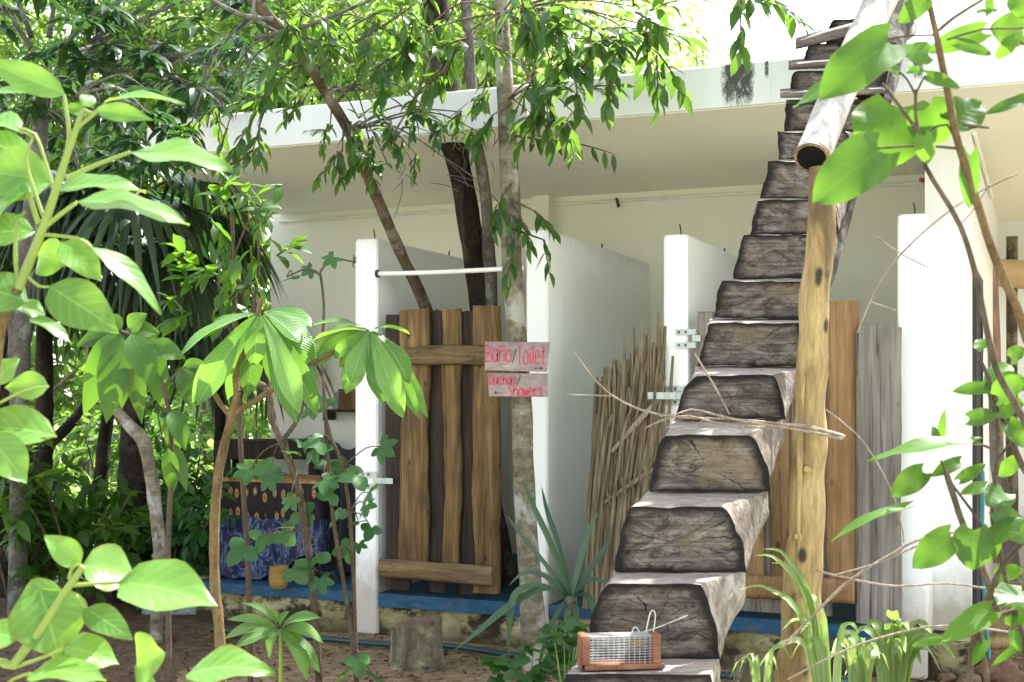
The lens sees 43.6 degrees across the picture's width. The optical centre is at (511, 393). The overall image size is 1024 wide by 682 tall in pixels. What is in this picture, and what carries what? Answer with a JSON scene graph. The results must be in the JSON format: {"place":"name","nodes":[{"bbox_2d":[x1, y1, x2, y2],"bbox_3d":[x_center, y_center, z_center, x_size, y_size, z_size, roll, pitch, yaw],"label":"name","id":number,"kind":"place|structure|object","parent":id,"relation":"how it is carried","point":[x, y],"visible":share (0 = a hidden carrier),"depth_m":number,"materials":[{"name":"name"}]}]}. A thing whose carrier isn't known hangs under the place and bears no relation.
{"place":"outdoors","nodes":[
{"label":"outdoors","id":0,"kind":"place"},
{"bbox_2d":[2,0,940,396],"label":"sky","id":1,"kind":"structure","parent":0,"point":[770,38],"materials":[{"name":"white"}]},
{"bbox_2d":[0,398,1023,681],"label":"ground","id":2,"kind":"structure","parent":0,"point":[128,658],"depth_m":7.60,"materials":[{"name":"brown soil"},{"name":"dry leaf litter"}]},
{"bbox_2d":[0,330,9,597],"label":"dark tree","id":3,"kind":"object","parent":2,"relation":"on","point":[4,392],"visible":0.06,"depth_m":9.10,"materials":[{"name":"brown plant"}]},
{"bbox_2d":[7,310,14,405],"bbox_3d":[-3.437,0.367,8.902,0.142,1.938,0.098,0,0,0],"label":"thin tree","id":4,"kind":"object","parent":2,"relation":"on","point":[10,327],"visible":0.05,"depth_m":8.87,"materials":[{"name":"grey plant"}]},
{"bbox_2d":[46,64,52,166],"bbox_3d":[-5.432,-1.141,15.001,0.103,5.444,0.060,0,0,0],"label":"slender tree","id":5,"kind":"object","parent":2,"relation":"on","point":[51,72],"visible":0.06,"depth_m":14.98,"materials":[{"name":"brown plant"}]},
{"bbox_2d":[0,408,100,598],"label":"shrub","id":6,"kind":"object","parent":2,"relation":"on","point":[38,500],"visible":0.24,"depth_m":8.89,"materials":[{"name":"green plant"}]},
{"bbox_2d":[29,365,72,452],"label":"shrub","id":7,"kind":"object","parent":2,"relation":"on","point":[62,409],"visible":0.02,"depth_m":17.38,"materials":[{"name":"green plant"}]},
{"bbox_2d":[30,422,76,463],"bbox_3d":[-4.025,0.426,11.201,0.440,0.377,0.072,0,0,0],"label":"dead stick","id":8,"kind":"object","parent":2,"relation":"on","point":[57,442],"visible":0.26,"depth_m":11.19,"materials":[{"name":"wood"}]},
{"bbox_2d":[33,367,78,408],"bbox_3d":[-3.849,-0.040,10.800,0.394,0.362,0.034,0,0,0],"label":"bare pole","id":9,"kind":"object","parent":2,"relation":"on","point":[65,379],"visible":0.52,"depth_m":10.79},
{"bbox_2d":[30,424,86,497],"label":"shrub","id":10,"kind":"object","parent":2,"relation":"on","point":[57,462],"visible":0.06,"depth_m":12.60,"materials":[{"name":"green plant"}]},
{"bbox_2d":[32,347,101,472],"bbox_3d":[-5.702,0.414,17.138,1.420,2.278,0.880,0,0,36],"label":"shrub","id":11,"kind":"object","parent":2,"relation":"on","point":[77,401],"visible":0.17,"depth_m":17.12,"materials":[{"name":"green plant"}]},
{"bbox_2d":[28,507,110,580],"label":"shrub","id":12,"kind":"object","parent":2,"relation":"on","point":[56,573],"visible":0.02,"depth_m":9.69,"materials":[{"name":"green plant"}]},
{"bbox_2d":[29,458,113,580],"bbox_3d":[-3.386,1.037,10.206,1.475,1.154,0.885,0,0,-18],"label":"shrub","id":13,"kind":"object","parent":2,"relation":"on","point":[100,519],"visible":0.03,"depth_m":10.18,"materials":[{"name":"green plant"}]},
{"bbox_2d":[52,405,100,500],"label":"shrub","id":14,"kind":"object","parent":2,"relation":"on","point":[61,422],"visible":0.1,"depth_m":14.04,"materials":[{"name":"green plant"}]},
{"bbox_2d":[0,461,165,606],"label":"shrub","id":15,"kind":"object","parent":2,"relation":"on","point":[79,519],"visible":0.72,"depth_m":8.66,"materials":[{"name":"green plant"}]},
{"bbox_2d":[0,0,166,180],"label":"broadleaf tree","id":16,"kind":"object","parent":2,"relation":"on","point":[56,101],"visible":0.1,"depth_m":19.86,"materials":[{"name":"green plant"}]},
{"bbox_2d":[0,170,169,559],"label":"fan palm","id":17,"kind":"object","parent":2,"relation":"on","point":[45,339],"visible":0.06,"depth_m":10.15,"materials":[{"name":"green plant"}]},
{"bbox_2d":[29,312,163,461],"bbox_3d":[-3.570,-0.107,10.999,1.258,1.434,0.091,0,0,0],"label":"dead stick","id":18,"kind":"object","parent":17,"relation":"on","point":[69,422],"visible":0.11,"depth_m":10.97,"materials":[{"name":"wood"}]},
{"bbox_2d":[84,73,90,496],"bbox_3d":[-4.317,-0.886,13.001,0.087,4.924,0.052,0,0,0],"label":"slender tree","id":19,"kind":"object","parent":2,"relation":"on","point":[88,465],"visible":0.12,"depth_m":12.99,"materials":[{"name":"brown plant"}]},
{"bbox_2d":[64,465,115,507],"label":"shrub","id":20,"kind":"object","parent":2,"relation":"on","point":[77,492],"visible":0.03,"depth_m":12.23,"materials":[{"name":"green plant"}]},
{"bbox_2d":[88,412,113,554],"bbox_3d":[-3.411,0.690,10.598,0.271,1.444,0.154,0,0,0],"label":"dead tree","id":21,"kind":"object","parent":2,"relation":"on","point":[102,456],"visible":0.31,"depth_m":10.55,"materials":[{"name":"wood"}]},
{"bbox_2d":[54,363,164,498],"bbox_3d":[-3.663,0.595,11.446,1.363,1.918,1.069,0,0,0],"label":"shrub","id":22,"kind":"object","parent":2,"relation":"on","point":[75,435],"visible":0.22,"depth_m":11.47,"materials":[{"name":"green plant"}]},
{"bbox_2d":[0,58,232,482],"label":"leaf sapling","id":23,"kind":"object","parent":2,"relation":"on","point":[78,303],"visible":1,"depth_m":2.75,"materials":[{"name":"plant"}]},
{"bbox_2d":[100,387,150,434],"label":"shrub","id":24,"kind":"object","parent":2,"relation":"on","point":[117,421],"visible":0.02,"depth_m":19.10,"materials":[{"name":"green plant"}]},
{"bbox_2d":[0,0,257,426],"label":"broadleaf tree","id":25,"kind":"object","parent":2,"relation":"on","point":[34,21],"visible":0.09,"depth_m":19.87,"materials":[{"name":"green plant"}]},
{"bbox_2d":[52,440,212,511],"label":"undergrowth","id":26,"kind":"object","parent":2,"relation":"on","point":[111,478],"visible":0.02,"depth_m":16.49,"materials":[{"name":"green plant"}]},
{"bbox_2d":[0,535,275,681],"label":"leaf sapling","id":27,"kind":"object","parent":2,"relation":"on","point":[47,618],"visible":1,"depth_m":2.59,"materials":[{"name":"plant"}]},
{"bbox_2d":[113,406,164,642],"bbox_3d":[-2.377,0.801,8.099,0.373,1.544,0.091,0,0,0],"label":"broken tree","id":28,"kind":"object","parent":2,"relation":"on","point":[136,432],"visible":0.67,"depth_m":8.07,"materials":[{"name":"grey plant"}]},
{"bbox_2d":[77,312,202,681],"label":"broad leaf sapling","id":29,"kind":"object","parent":2,"relation":"on","point":[119,368],"visible":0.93,"depth_m":5.56,"materials":[{"name":"plant"}]},
{"bbox_2d":[82,395,202,490],"bbox_3d":[-3.861,0.774,13.436,1.259,1.562,1.102,0,0,0],"label":"shrub","id":30,"kind":"object","parent":2,"relation":"on","point":[191,436],"visible":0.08,"depth_m":13.38,"materials":[{"name":"green plant"}]},
{"bbox_2d":[0,160,289,603],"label":"fan palm","id":31,"kind":"object","parent":2,"relation":"on","point":[129,298],"visible":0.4,"depth_m":9.20,"materials":[{"name":"green plant"}]},
{"bbox_2d":[143,479,150,558],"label":"dead tree","id":32,"kind":"object","parent":2,"relation":"on","point":[144,494],"visible":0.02,"depth_m":9.97,"materials":[{"name":"wood"}]},
{"bbox_2d":[0,0,296,617],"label":"canopy tree","id":33,"kind":"object","parent":2,"relation":"on","point":[103,20],"visible":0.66,"depth_m":8.23,"materials":[{"name":"green plant"}]},
{"bbox_2d":[108,476,205,561],"bbox_3d":[-2.737,1.112,9.940,0.787,1.018,1.067,0,0,-32],"label":"shrub","id":34,"kind":"object","parent":2,"relation":"on","point":[148,550],"visible":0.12,"depth_m":9.75,"materials":[{"name":"green plant"}]},
{"bbox_2d":[113,420,211,519],"bbox_3d":[-3.168,0.896,12.362,1.112,1.321,0.986,0,0,0],"label":"shrub","id":35,"kind":"object","parent":2,"relation":"on","point":[158,471],"visible":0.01,"depth_m":12.29,"materials":[{"name":"green plant"}]},
{"bbox_2d":[141,570,209,614],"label":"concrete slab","id":36,"kind":"structure","parent":2,"relation":"on","point":[186,610],"depth_m":9.00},
{"bbox_2d":[145,407,213,526],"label":"shrub","id":37,"kind":"object","parent":2,"relation":"on","point":[205,478],"visible":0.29,"depth_m":10.85,"materials":[{"name":"green plant"}]},
{"bbox_2d":[149,479,212,556],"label":"shrub","id":38,"kind":"object","parent":2,"relation":"on","point":[207,496],"visible":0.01,"depth_m":9.66,"materials":[{"name":"green plant"}]},
{"bbox_2d":[134,466,241,611],"bbox_3d":[-2.120,1.107,9.150,1.218,1.235,1.040,0,0,33],"label":"shrub","id":39,"kind":"object","parent":2,"relation":"on","point":[194,553],"visible":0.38,"depth_m":8.96,"materials":[{"name":"green plant"}]},
{"bbox_2d":[168,353,229,465],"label":"shrub","id":40,"kind":"object","parent":2,"relation":"on","point":[200,406],"visible":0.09,"depth_m":18.05,"materials":[{"name":"green plant"}]},
{"bbox_2d":[45,0,355,464],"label":"broadleaf tree","id":41,"kind":"object","parent":2,"relation":"on","point":[160,38],"visible":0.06,"depth_m":19.37,"materials":[{"name":"green plant"}]},
{"bbox_2d":[201,65,205,459],"bbox_3d":[-4.115,-1.397,17.001,0.116,5.963,0.070,0,0,0],"label":"slender tree","id":42,"kind":"object","parent":2,"relation":"on","point":[204,403],"visible":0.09,"depth_m":16.98,"materials":[{"name":"brown plant"}]},
{"bbox_2d":[162,401,256,479],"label":"shrub","id":43,"kind":"object","parent":2,"relation":"on","point":[247,424],"visible":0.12,"depth_m":14.27,"materials":[{"name":"green plant"}]},
{"bbox_2d":[217,64,224,288],"bbox_3d":[-3.066,-0.950,13.500,0.093,5.054,0.055,0,0,0],"label":"slender tree","id":44,"kind":"object","parent":2,"relation":"on","point":[222,105],"visible":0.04,"depth_m":13.48,"materials":[{"name":"brown plant"}]},
{"bbox_2d":[183,424,270,475],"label":"shrub","id":45,"kind":"object","parent":2,"relation":"on","point":[210,448],"visible":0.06,"depth_m":12.07,"materials":[{"name":"green plant"}]},
{"bbox_2d":[115,299,343,473],"bbox_3d":[-2.455,0.367,10.702,2.001,2.470,2.112,0,0,-24],"label":"fan palm","id":46,"kind":"object","parent":2,"relation":"on","point":[218,413],"visible":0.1,"depth_m":9.96,"materials":[{"name":"green plant"}]},
{"bbox_2d":[62,0,402,403],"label":"broadleaf tree","id":47,"kind":"object","parent":2,"relation":"on","point":[241,282],"visible":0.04,"depth_m":20.23,"materials":[{"name":"green plant"}]},
{"bbox_2d":[154,164,311,681],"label":"young tree","id":48,"kind":"object","parent":2,"relation":"on","point":[232,270],"visible":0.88,"depth_m":6.19,"materials":[{"name":"green plant"}]},
{"bbox_2d":[211,387,270,461],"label":"shrub","id":49,"kind":"object","parent":2,"relation":"on","point":[244,398],"visible":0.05,"depth_m":16.45,"materials":[{"name":"green plant"}]},
{"bbox_2d":[215,439,320,476],"bbox_3d":[-1.968,0.965,10.550,0.850,1.170,0.500,0,0,0],"label":"work bench","id":50,"kind":"object","parent":2,"relation":"on","point":[254,448],"visible":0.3,"depth_m":10.30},
{"bbox_2d":[225,602,323,681],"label":"narrow leaf sprout","id":51,"kind":"object","parent":2,"relation":"on","point":[254,628],"visible":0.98,"depth_m":5.38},
{"bbox_2d":[226,379,334,681],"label":"lobed leaf plant","id":52,"kind":"object","parent":2,"relation":"on","point":[301,572],"visible":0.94,"depth_m":5.98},
{"bbox_2d":[144,0,424,214],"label":"broadleaf tree","id":53,"kind":"object","parent":2,"relation":"on","point":[220,26],"visible":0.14,"depth_m":18.27,"materials":[{"name":"green plant"}]},
{"bbox_2d":[180,298,426,681],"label":"ribbed leaf sapling","id":54,"kind":"object","parent":2,"relation":"on","point":[283,349],"visible":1,"depth_m":4.65,"materials":[{"name":"plant"}]},
{"bbox_2d":[2,0,659,472],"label":"woods","id":55,"kind":"object","parent":2,"relation":"on","point":[72,366],"visible":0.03,"depth_m":21.33,"materials":[{"name":"green plant"}]},
{"bbox_2d":[281,251,398,681],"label":"lobed leaf plant","id":56,"kind":"object","parent":2,"relation":"on","point":[337,469],"visible":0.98,"depth_m":5.99,"materials":[{"name":"plant"}]},
{"bbox_2d":[210,0,489,213],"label":"broadleaf tree","id":57,"kind":"object","parent":2,"relation":"on","point":[300,8],"visible":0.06,"depth_m":18.05,"materials":[{"name":"green plant"}]},
{"bbox_2d":[253,0,550,105],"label":"broadleaf tree","id":58,"kind":"object","parent":2,"relation":"on","point":[416,82],"visible":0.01,"depth_m":20.32,"materials":[{"name":"green plant"}]},
{"bbox_2d":[388,615,445,672],"bbox_3d":[-0.548,1.431,7.346,0.346,0.298,0.363,0,0,0],"label":"tree stump","id":59,"kind":"object","parent":2,"relation":"on","point":[416,643],"visible":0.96,"depth_m":7.22,"materials":[{"name":"grey wood"}]},
{"bbox_2d":[289,0,559,105],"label":"broadleaf tree","id":60,"kind":"object","parent":2,"relation":"on","point":[314,91],"visible":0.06,"depth_m":16.68,"materials":[{"name":"green plant"}]},
{"bbox_2d":[210,626,732,679],"bbox_3d":[-0.345,1.528,7.659,3.455,0.034,0.166,0,0,24],"label":"water hose","id":61,"kind":"object","parent":2,"relation":"on","point":[493,652],"visible":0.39,"depth_m":7.74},
{"bbox_2d":[355,0,642,97],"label":"broadleaf tree","id":62,"kind":"object","parent":2,"relation":"on","point":[578,3],"visible":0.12,"depth_m":16.63,"materials":[{"name":"green plant"}]},
{"bbox_2d":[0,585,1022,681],"bbox_3d":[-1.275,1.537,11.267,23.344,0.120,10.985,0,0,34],"label":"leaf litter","id":63,"kind":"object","parent":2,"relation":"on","point":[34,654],"visible":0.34,"depth_m":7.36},
{"bbox_2d":[479,637,563,681],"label":"ground plant","id":64,"kind":"object","parent":2,"relation":"on","point":[511,670],"visible":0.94,"depth_m":6.22,"materials":[{"name":"green plant"}]},
{"bbox_2d":[454,480,609,681],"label":"strap leaf plant","id":65,"kind":"object","parent":2,"relation":"on","point":[569,604],"visible":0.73,"depth_m":6.53,"materials":[{"name":"green leaf"}]},
{"bbox_2d":[540,616,589,681],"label":"ground plant","id":66,"kind":"object","parent":2,"relation":"on","point":[571,627],"visible":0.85,"depth_m":6.00,"materials":[{"name":"green plant"}]},
{"bbox_2d":[321,0,815,670],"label":"slim tree","id":67,"kind":"object","parent":2,"relation":"on","point":[507,224],"visible":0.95,"depth_m":7.01,"materials":[{"name":"green plant"}]},
{"bbox_2d":[485,342,549,371],"bbox_3d":[0.031,-0.207,7.239,0.369,0.170,0.072,0,0,0],"label":"wooden sign","id":68,"kind":"object","parent":67,"relation":"attached to","point":[516,356],"visible":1,"depth_m":7.21,"materials":[{"name":"red paint"}]},
{"bbox_2d":[487,373,548,396],"bbox_3d":[0.033,-0.048,7.239,0.345,0.135,0.072,0,0,0],"label":"wooden sign","id":69,"kind":"object","parent":67,"relation":"attached to","point":[519,384],"visible":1,"depth_m":7.21,"materials":[{"name":"red paint"}]},
{"bbox_2d":[452,0,698,89],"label":"broadleaf tree","id":70,"kind":"object","parent":2,"relation":"on","point":[480,74],"visible":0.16,"depth_m":15.72,"materials":[{"name":"green plant"}]},
{"bbox_2d":[147,0,1023,680],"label":"toilet block","id":71,"kind":"structure","parent":2,"relation":"on","point":[653,228],"depth_m":7.96,"materials":[{"name":"paint"}]},
{"bbox_2d":[221,553,318,577],"bbox_3d":[-1.580,0.935,8.977,0.820,0.690,0.540,0,0,23],"label":"wash table","id":72,"kind":"object","parent":71,"relation":"on","point":[316,566],"visible":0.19,"depth_m":8.63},
{"bbox_2d":[219,474,350,579],"bbox_3d":[-1.580,1.001,8.975,0.909,0.831,0.631,0,0,23],"label":"table cloth","id":73,"kind":"object","parent":72,"relation":"on","point":[266,512],"visible":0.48,"depth_m":8.73,"materials":[{"name":"fabric"}]},
{"bbox_2d":[268,565,288,588],"bbox_3d":[-1.532,1.208,8.420,0.136,0.145,0.136,0,0,0],"label":"woven basket","id":74,"kind":"object","parent":71,"relation":"on","point":[275,577],"visible":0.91,"depth_m":8.37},
{"bbox_2d":[321,440,355,572],"bbox_3d":[-1.159,0.765,8.698,0.352,0.890,0.103,0,0,23],"label":"hanging sheet","id":75,"kind":"object","parent":71,"relation":"hanging from","point":[342,524],"visible":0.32,"depth_m":8.68,"materials":[{"name":"black fabric"}]},
{"bbox_2d":[323,409,355,419],"bbox_3d":[-1.394,0.178,10.672,0.440,0.090,0.215,0,0,23],"label":"wall shelf","id":76,"kind":"object","parent":71,"relation":"attached to","point":[331,415],"depth_m":10.67,"materials":[{"name":"metal"}]},
{"bbox_2d":[333,387,338,409],"bbox_3d":[-1.455,0.040,10.657,0.068,0.186,0.068,0,0,22],"label":"soap bottle","id":77,"kind":"object","parent":76,"relation":"on","point":[336,406],"visible":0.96,"depth_m":10.63,"materials":[{"name":"plastic"}]},
{"bbox_2d":[338,389,355,409],"bbox_3d":[-1.337,0.049,10.608,0.168,0.170,0.128,0,0,23],"label":"wooden box","id":78,"kind":"object","parent":76,"relation":"on","point":[347,401],"visible":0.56,"depth_m":10.55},
{"bbox_2d":[171,0,517,580],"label":"leaning tree","id":79,"kind":"object","parent":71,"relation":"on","point":[361,161],"visible":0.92,"depth_m":7.10,"materials":[{"name":"green plant"}]},
{"bbox_2d":[333,0,520,587],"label":"charred tree","id":80,"kind":"object","parent":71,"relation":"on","point":[468,215],"visible":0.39,"depth_m":8.05,"materials":[{"name":"brown plant"}]},
{"bbox_2d":[360,305,501,594],"bbox_3d":[-0.526,0.352,8.032,0.991,1.796,0.137,0,0,23],"label":"door","id":81,"kind":"structure","parent":71,"relation":"in","point":[443,480],"depth_m":7.97,"materials":[{"name":"wood"}]},
{"bbox_2d":[461,0,502,591],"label":"grey sapling tree","id":82,"kind":"object","parent":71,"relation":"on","point":[488,253],"visible":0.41,"depth_m":8.02,"materials":[{"name":"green plant"}]},
{"bbox_2d":[582,311,684,609],"bbox_3d":[0.704,0.396,7.473,0.601,1.751,0.187,0,0,23],"label":"woven door","id":83,"kind":"structure","parent":71,"relation":"in","point":[623,451],"depth_m":7.46,"materials":[{"name":"wood"}]},
{"bbox_2d":[675,301,902,624],"bbox_3d":[1.530,0.370,7.175,1.272,1.763,0.142,0,0,23],"label":"door","id":84,"kind":"structure","parent":71,"relation":"in","point":[864,387],"depth_m":7.01,"materials":[{"name":"grey wood"}]},
{"bbox_2d":[973,272,982,604],"bbox_3d":[2.833,0.365,7.783,0.024,2.170,0.840,0,0,23],"label":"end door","id":85,"kind":"structure","parent":71,"relation":"in","point":[977,322],"depth_m":7.68,"materials":[{"name":"wood"}]},
{"bbox_2d":[993,268,1003,563],"bbox_3d":[3.932,0.189,10.450,0.258,2.407,0.144,0,0,-41],"label":"wooden plank","id":86,"kind":"object","parent":71,"relation":"attached to","point":[996,333],"visible":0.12,"depth_m":10.39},
{"bbox_2d":[987,350,1021,577],"bbox_3d":[3.681,0.408,9.750,0.119,2.108,1.173,0,0,36],"label":"wooden plank","id":87,"kind":"object","parent":71,"relation":"attached to","point":[1008,545],"visible":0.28,"depth_m":9.82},
{"bbox_2d":[554,0,729,78],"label":"broadleaf tree","id":88,"kind":"object","parent":2,"relation":"on","point":[685,25],"visible":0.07,"depth_m":18.36,"materials":[{"name":"green plant"}]},
{"bbox_2d":[630,0,756,70],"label":"broadleaf tree","id":89,"kind":"object","parent":2,"relation":"on","point":[676,62],"visible":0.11,"depth_m":21.88,"materials":[{"name":"green plant"}]},
{"bbox_2d":[564,0,916,681],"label":"log staircase","id":90,"kind":"structure","parent":2,"relation":"on","point":[697,516],"depth_m":4.72,"materials":[{"name":"grey wood"}]},
{"bbox_2d":[577,610,687,670],"bbox_3d":[0.402,0.808,4.226,0.366,0.188,0.089,0,0,-7],"label":"wire trap","id":91,"kind":"object","parent":90,"relation":"on","point":[651,661],"visible":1,"depth_m":4.19,"materials":[{"name":"brown wood"}]},
{"bbox_2d":[558,352,844,439],"bbox_3d":[0.683,0.009,4.608,1.037,0.320,0.092,0,0,3],"label":"dry branch","id":92,"kind":"object","parent":90,"relation":"on","point":[792,426],"visible":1,"depth_m":4.61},
{"bbox_2d":[733,654,773,681],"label":"tree stump","id":93,"kind":"object","parent":2,"relation":"on","point":[742,674],"visible":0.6,"depth_m":5.84,"materials":[{"name":"plant"}]},
{"bbox_2d":[730,644,788,681],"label":"lime strap plant","id":94,"kind":"object","parent":2,"relation":"on","point":[754,662],"visible":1,"depth_m":4.17,"materials":[{"name":"green plant"}]},
{"bbox_2d":[738,548,858,681],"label":"lime strap plant","id":95,"kind":"object","parent":2,"relation":"on","point":[814,644],"visible":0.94,"depth_m":4.27,"materials":[{"name":"green plant"}]},
{"bbox_2d":[774,0,898,681],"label":"stair railing","id":96,"kind":"object","parent":2,"relation":"on","point":[815,148],"visible":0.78,"depth_m":4.67,"materials":[{"name":"wood"}]},
{"bbox_2d":[830,630,889,681],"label":"lime strap plant","id":97,"kind":"object","parent":2,"relation":"on","point":[860,667],"visible":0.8,"depth_m":4.87,"materials":[{"name":"green plant"}]},
{"bbox_2d":[845,610,954,681],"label":"lime strap plant","id":98,"kind":"object","parent":2,"relation":"on","point":[900,652],"visible":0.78,"depth_m":5.16,"materials":[{"name":"green plant"}]},
{"bbox_2d":[783,173,1023,679],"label":"dry vine","id":99,"kind":"object","parent":2,"relation":"on","point":[867,567],"visible":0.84,"depth_m":3.60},
{"bbox_2d":[793,0,1023,428],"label":"heart leaf sapling","id":100,"kind":"object","parent":2,"relation":"on","point":[881,144],"visible":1,"depth_m":2.89,"materials":[{"name":"plant"}]},
{"bbox_2d":[831,469,990,681],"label":"garden hose","id":101,"kind":"object","parent":2,"relation":"on","point":[982,512],"visible":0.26,"depth_m":7.23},
{"bbox_2d":[831,339,1023,681],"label":"heart leaf sapling","id":102,"kind":"object","parent":2,"relation":"on","point":[972,549],"visible":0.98,"depth_m":3.29,"materials":[{"name":"plant"}]},
{"bbox_2d":[937,672,957,681],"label":"rock","id":103,"kind":"object","parent":2,"relation":"on","point":[949,677],"visible":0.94,"depth_m":6.88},
{"bbox_2d":[955,673,981,681],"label":"rock","id":104,"kind":"object","parent":2,"relation":"on","point":[963,677],"visible":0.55,"depth_m":6.77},
{"bbox_2d":[973,658,1018,681],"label":"rock","id":105,"kind":"object","parent":2,"relation":"on","point":[1007,667],"visible":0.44,"depth_m":6.81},
{"bbox_2d":[984,636,1011,649],"bbox_3d":[2.813,1.400,7.191,0.430,0.073,0.099,0,0,-7],"label":"bamboo pole","id":106,"kind":"object","parent":2,"relation":"on","point":[1000,642],"visible":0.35,"depth_m":7.16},
{"bbox_2d":[993,236,1023,581],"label":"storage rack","id":107,"kind":"object","parent":2,"relation":"on","point":[1013,265],"visible":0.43,"depth_m":10.56,"materials":[{"name":"brown wood"}]},
{"bbox_2d":[997,673,1023,681],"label":"rock","id":108,"kind":"object","parent":2,"relation":"on","point":[1019,677],"visible":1,"depth_m":6.58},
{"bbox_2d":[980,652,997,660],"bbox_3d":[2.712,1.529,7.301,0.158,0.101,0.154,0,0,-31],"label":"rock","id":109,"kind":"object","parent":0,"point":[993,655],"visible":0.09,"depth_m":7.28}
]}

